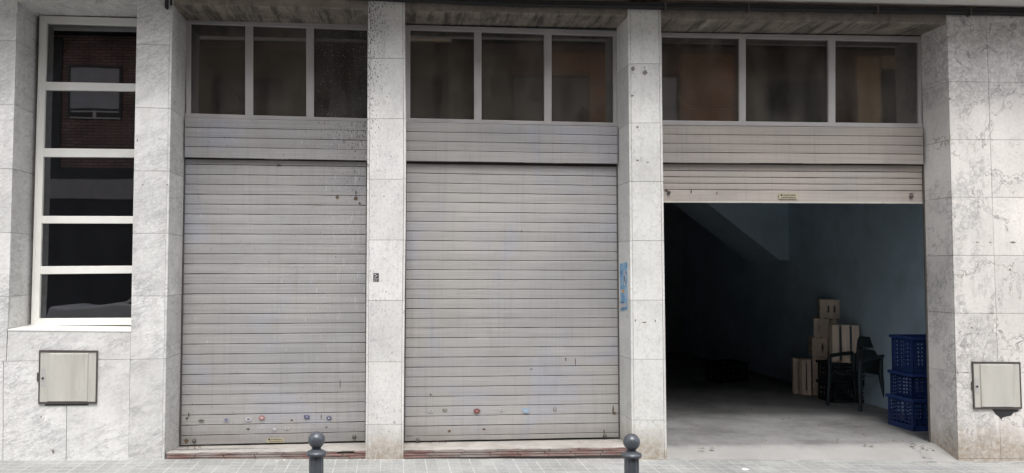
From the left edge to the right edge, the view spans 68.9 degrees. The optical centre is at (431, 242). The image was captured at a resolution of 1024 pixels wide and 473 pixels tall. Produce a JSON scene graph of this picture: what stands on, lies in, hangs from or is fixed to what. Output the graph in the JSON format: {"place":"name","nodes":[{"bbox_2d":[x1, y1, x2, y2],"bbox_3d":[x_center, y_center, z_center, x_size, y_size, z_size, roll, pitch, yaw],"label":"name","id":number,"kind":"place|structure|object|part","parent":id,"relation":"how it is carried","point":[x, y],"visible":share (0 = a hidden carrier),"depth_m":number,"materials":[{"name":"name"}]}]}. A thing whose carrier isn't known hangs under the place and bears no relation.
{"place":"outdoors","nodes":[
{"label":"outdoors","id":0,"kind":"place"},
{"bbox_2d":[182,440,596,448],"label":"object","id":1,"kind":"structure","parent":0,"point":[409,442],"depth_m":6.92,"materials":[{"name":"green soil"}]},
{"bbox_2d":[0,458,1023,472],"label":"pavement","id":2,"kind":"structure","parent":0,"point":[496,465],"depth_m":6.51,"materials":[{"name":"grey concrete"}]},
{"bbox_2d":[306,431,326,472],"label":"bollard","id":3,"kind":"object","parent":2,"relation":"on","point":[316,453],"visible":1,"depth_m":3.73,"materials":[{"name":"grey metal"}]},
{"bbox_2d":[276,459,608,461],"bbox_3d":[0.220,1.967,6.664,3.501,0.041,0.102,0,-2,-3],"label":"grit","id":4,"kind":"object","parent":2,"relation":"on","point":[404,460],"visible":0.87,"depth_m":6.66,"materials":[{"name":"grey gravel"}]},
{"bbox_2d":[621,433,641,472],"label":"bollard","id":5,"kind":"object","parent":2,"relation":"on","point":[631,455],"visible":1,"depth_m":3.81,"materials":[{"name":"grey metal"}]},
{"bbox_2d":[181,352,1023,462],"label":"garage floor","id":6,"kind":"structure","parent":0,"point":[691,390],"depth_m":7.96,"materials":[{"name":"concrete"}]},
{"bbox_2d":[792,357,802,393],"bbox_3d":[5.080,1.847,10.257,0.138,0.480,0.181,-1,-2,20],"label":"wooden crate","id":7,"kind":"object","parent":6,"relation":"on","point":[796,375],"visible":0.92,"depth_m":10.19,"materials":[{"name":"brown wood"}]},
{"bbox_2d":[802,358,811,394],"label":"wooden crate","id":8,"kind":"object","parent":6,"relation":"on","point":[809,387],"visible":1,"depth_m":10.08,"materials":[{"name":"brown wood"}]},
{"bbox_2d":[691,400,934,450],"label":"floor litter","id":9,"kind":"object","parent":6,"relation":"on","point":[832,441],"visible":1,"depth_m":7.56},
{"bbox_2d":[811,374,826,394],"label":"wooden crate","id":10,"kind":"object","parent":6,"relation":"on","point":[814,386],"visible":0.19,"depth_m":10.06,"materials":[{"name":"brown wood"}]},
{"bbox_2d":[812,357,826,375],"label":"wooden crate","id":11,"kind":"object","parent":10,"relation":"on","point":[815,367],"visible":0.37,"depth_m":10.07,"materials":[{"name":"brown wood"}]},
{"bbox_2d":[808,336,827,356],"bbox_3d":[5.319,1.435,10.190,0.191,0.258,0.288,-1,-2,18],"label":"wooden crate","id":12,"kind":"object","parent":11,"relation":"on","point":[817,347],"visible":0.89,"depth_m":10.06,"materials":[{"name":"brown wood"}]},
{"bbox_2d":[814,317,829,337],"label":"wooden crate","id":13,"kind":"object","parent":12,"relation":"on","point":[822,331],"visible":0.77,"depth_m":10.06,"materials":[{"name":"brown wood"}]},
{"bbox_2d":[817,299,832,318],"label":"wooden crate","id":14,"kind":"object","parent":13,"relation":"on","point":[823,305],"visible":1,"depth_m":10.09,"materials":[{"name":"brown wood"}]},
{"bbox_2d":[816,379,864,402],"bbox_3d":[5.374,1.939,9.657,0.516,0.252,0.376,0,-2,-6],"label":"plastic crate","id":15,"kind":"object","parent":6,"relation":"on","point":[835,397],"visible":0.58,"depth_m":9.49,"materials":[{"name":"black plastic"}]},
{"bbox_2d":[816,360,863,382],"bbox_3d":[5.375,1.684,9.667,0.516,0.252,0.376,0,-2,-1],"label":"plastic crate","id":16,"kind":"object","parent":15,"relation":"on","point":[836,378],"visible":0.42,"depth_m":9.59,"materials":[{"name":"black plastic"}]},
{"bbox_2d":[828,324,858,362],"bbox_3d":[5.368,1.314,9.630,0.320,0.480,0.191,0,-2,17],"label":"wooden crate","id":17,"kind":"object","parent":16,"relation":"on","point":[833,329],"visible":0.71,"depth_m":9.55,"materials":[{"name":"brown wood"}]},
{"bbox_2d":[826,336,883,411],"bbox_3d":[5.317,1.623,9.228,0.597,0.858,0.470,1,-2,-25],"label":"plastic armchair","id":18,"kind":"object","parent":6,"relation":"on","point":[867,361],"visible":1,"depth_m":9.29,"materials":[{"name":"black plastic"}]},
{"bbox_2d":[885,393,927,430],"bbox_3d":[5.264,1.831,8.000,0.456,0.337,0.406,0,-2,-6],"label":"plastic crate","id":19,"kind":"object","parent":6,"relation":"on","point":[913,423],"visible":0.56,"depth_m":7.93,"materials":[{"name":"blue plastic"}]},
{"bbox_2d":[887,369,926,398],"bbox_3d":[5.285,1.559,8.012,0.446,0.312,0.396,0,-2,-3],"label":"plastic crate","id":20,"kind":"object","parent":19,"relation":"on","point":[912,393],"visible":0.61,"depth_m":7.97,"materials":[{"name":"blue plastic"}]},
{"bbox_2d":[889,334,926,373],"bbox_3d":[5.301,1.214,8.026,0.436,0.402,0.386,0,-2,-2],"label":"plastic crate","id":21,"kind":"object","parent":20,"relation":"on","point":[912,345],"visible":0.54,"depth_m":7.97,"materials":[{"name":"blue plastic"}]},
{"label":"wooden crate","id":22,"kind":"object","parent":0,"visible":0},
{"bbox_2d":[830,319,836,323],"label":"wooden crate","id":23,"kind":"object","parent":22,"relation":"on","point":[832,321],"visible":0.23,"depth_m":10.09,"materials":[{"name":"brown wood"}]},
{"bbox_2d":[832,299,839,318],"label":"wooden crate","id":24,"kind":"object","parent":23,"relation":"on","point":[836,313],"visible":0.7,"depth_m":10.05,"materials":[{"name":"brown wood"}]},
{"label":"ground","id":25,"kind":"structure","parent":0,"visible":0},
{"bbox_2d":[0,0,1023,462],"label":"garage building","id":26,"kind":"structure","parent":25,"relation":"on","point":[214,212],"depth_m":7.14,"materials":[{"name":"white stone"}]},
{"bbox_2d":[37,350,97,405],"bbox_3d":[-3.227,1.200,6.548,0.524,0.491,0.022,0,-2,-3],"label":"meter cabinet","id":27,"kind":"object","parent":26,"relation":"attached to","point":[67,377],"visible":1,"depth_m":6.54,"materials":[{"name":"metal"}]},
{"bbox_3d":[-3.220,1.193,6.549,0.487,0.444,0.022,0,-2,-3],"label":"door","id":28,"kind":"part","parent":27,"relation":"part of","materials":[{"name":"metal"}]},
{"bbox_2d":[31,16,136,324],"bbox_3d":[-3.233,-0.683,6.997,0.993,2.925,0.067,0,-2,-3],"label":"window","id":29,"kind":"structure","parent":26,"relation":"in","point":[83,233],"depth_m":6.99,"materials":[{"name":"white paint"}]},
{"bbox_2d":[165,0,171,9],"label":"downpipe","id":30,"kind":"object","parent":26,"relation":"attached to","point":[166,4],"visible":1,"depth_m":6.70,"materials":[{"name":"grey metal"}]},
{"bbox_2d":[185,20,367,121],"bbox_3d":[-1.492,-1.680,7.232,1.793,0.991,0.050,0,-2,-3],"label":"transom window","id":31,"kind":"structure","parent":26,"relation":"in","point":[235,70],"depth_m":7.23,"materials":[{"name":"glass"}]},
{"bbox_2d":[373,273,378,281],"bbox_3d":[-0.505,0.319,6.735,0.052,0.077,0.004,0,-2,-3],"label":"sticker","id":32,"kind":"object","parent":26,"relation":"attached to","point":[375,276],"visible":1,"depth_m":6.73,"materials":[{"name":"white paper"}]},
{"bbox_2d":[405,25,617,126],"bbox_3d":[0.780,-1.627,7.253,2.109,0.969,0.050,0,-2,-3],"label":"transom window","id":33,"kind":"structure","parent":26,"relation":"in","point":[454,74],"depth_m":7.25,"materials":[{"name":"glass"}]},
{"bbox_2d":[523,408,528,412],"bbox_3d":[0.906,1.619,7.118,0.059,0.047,0.003,0,-2,-3],"label":"sticker","id":34,"kind":"object","parent":26,"relation":"attached to","point":[525,410],"visible":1,"depth_m":7.12,"materials":[{"name":"white paper"}]},
{"bbox_2d":[620,262,627,310],"bbox_3d":[1.829,0.425,7.050,0.004,0.476,0.217,0,-2,-3],"label":"graffiti","id":35,"kind":"object","parent":26,"relation":"attached to","point":[623,286],"visible":1,"depth_m":7.05,"materials":[{"name":"blue paint"}]},
{"bbox_2d":[366,0,1023,16],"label":"cable","id":36,"kind":"object","parent":26,"relation":"attached to","point":[746,8],"visible":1,"depth_m":6.96,"materials":[{"name":"metal"}]},
{"bbox_2d":[661,32,922,127],"bbox_3d":[3.587,-1.616,7.399,2.720,0.938,0.050,0,-2,-3],"label":"transom window","id":37,"kind":"structure","parent":26,"relation":"in","point":[709,79],"depth_m":7.40,"materials":[{"name":"glass"}]},
{"bbox_2d":[971,361,1021,408],"bbox_3d":[5.338,1.350,6.989,0.486,0.447,0.022,0,-2,-3],"label":"meter cabinet","id":38,"kind":"object","parent":26,"relation":"attached to","point":[995,385],"visible":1,"depth_m":6.98,"materials":[{"name":"metal"}]},
{"bbox_3d":[5.345,1.352,6.989,0.458,0.418,0.022,0,-2,-3],"label":"door","id":39,"kind":"part","parent":38,"relation":"part of","materials":[{"name":"metal"}]}
]}

